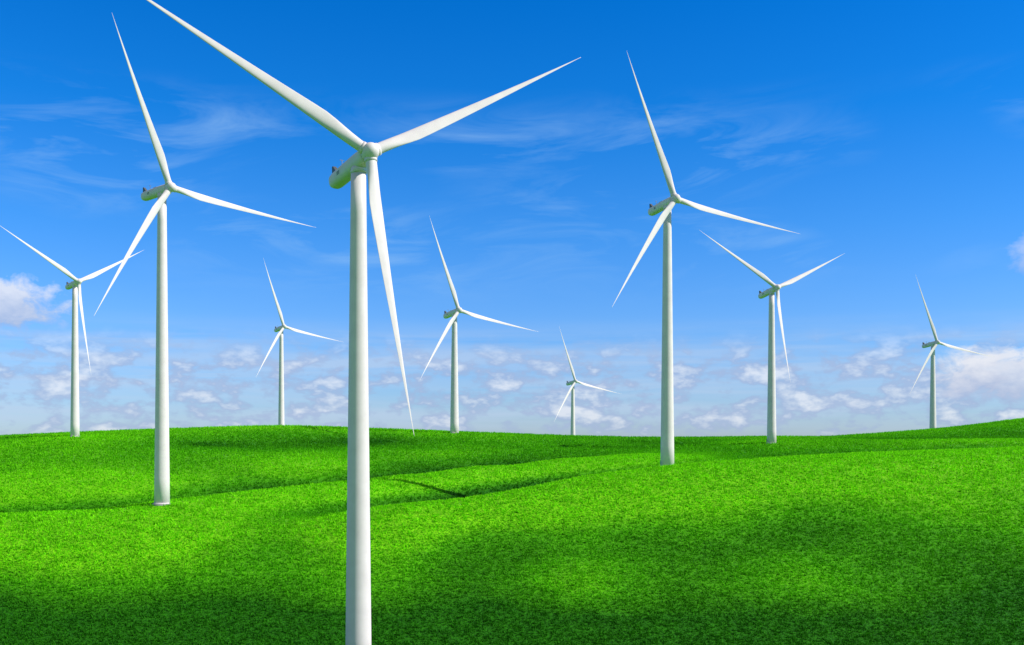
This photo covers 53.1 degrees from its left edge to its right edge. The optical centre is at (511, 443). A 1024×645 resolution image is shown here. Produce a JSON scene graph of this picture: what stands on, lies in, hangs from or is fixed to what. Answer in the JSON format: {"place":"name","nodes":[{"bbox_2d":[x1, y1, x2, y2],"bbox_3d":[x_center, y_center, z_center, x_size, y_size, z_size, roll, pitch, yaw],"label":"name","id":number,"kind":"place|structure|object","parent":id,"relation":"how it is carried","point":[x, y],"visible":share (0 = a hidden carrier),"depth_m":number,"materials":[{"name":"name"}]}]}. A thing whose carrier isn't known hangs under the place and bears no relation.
{"place":"outdoors","nodes":[
{"label":"outdoors","id":0,"kind":"place"},
{"bbox_2d":[0,417,1023,644],"bbox_3d":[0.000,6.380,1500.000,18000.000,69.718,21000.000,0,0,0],"label":"grass field","id":1,"kind":"structure","parent":0,"point":[563,598],"depth_m":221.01,"materials":[{"name":"green plant"}]},
{"bbox_2d":[2,227,140,436],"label":"wind turbine","id":2,"kind":"object","parent":1,"relation":"on","point":[75,285],"visible":0.91,"depth_m":530.00,"materials":[{"name":"white paint"}]},
{"bbox_2d":[95,14,312,505],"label":"wind turbine","id":3,"kind":"object","parent":1,"relation":"on","point":[161,193],"visible":0.97,"depth_m":260.08,"materials":[{"name":"white paint"}]},
{"bbox_2d":[257,258,341,424],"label":"wind turbine","id":4,"kind":"object","parent":1,"relation":"on","point":[282,327],"visible":0.92,"depth_m":823.88,"materials":[{"name":"white paint"}]},
{"bbox_2d":[147,0,580,644],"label":"wind turbine","id":5,"kind":"object","parent":1,"relation":"on","point":[357,168],"visible":1,"depth_m":163.03,"materials":[{"name":"white paint"}]},
{"bbox_2d":[423,219,537,432],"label":"wind turbine","id":6,"kind":"object","parent":1,"relation":"on","point":[454,409],"visible":0.97,"depth_m":650.89,"materials":[{"name":"white paint"}]},
{"bbox_2d":[556,327,619,434],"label":"wind turbine","id":7,"kind":"object","parent":1,"relation":"on","point":[572,384],"visible":0.88,"depth_m":1351.55,"materials":[{"name":"white paint"}]},
{"bbox_2d":[612,53,798,465],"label":"wind turbine","id":8,"kind":"object","parent":1,"relation":"on","point":[665,206],"visible":0.96,"depth_m":306.57,"materials":[{"name":"white paint"}]},
{"bbox_2d":[701,231,844,443],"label":"wind turbine","id":9,"kind":"object","parent":1,"relation":"on","point":[771,400],"visible":0.94,"depth_m":538.19,"materials":[{"name":"white paint"}]},
{"bbox_2d":[909,277,991,427],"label":"wind turbine","id":10,"kind":"object","parent":1,"relation":"on","point":[934,344],"visible":0.91,"depth_m":940.66,"materials":[{"name":"white paint"}]},
{"bbox_2d":[0,0,1023,436],"label":"sky","id":11,"kind":"structure","parent":0,"point":[886,135],"materials":[{"name":"blue"}]}
]}

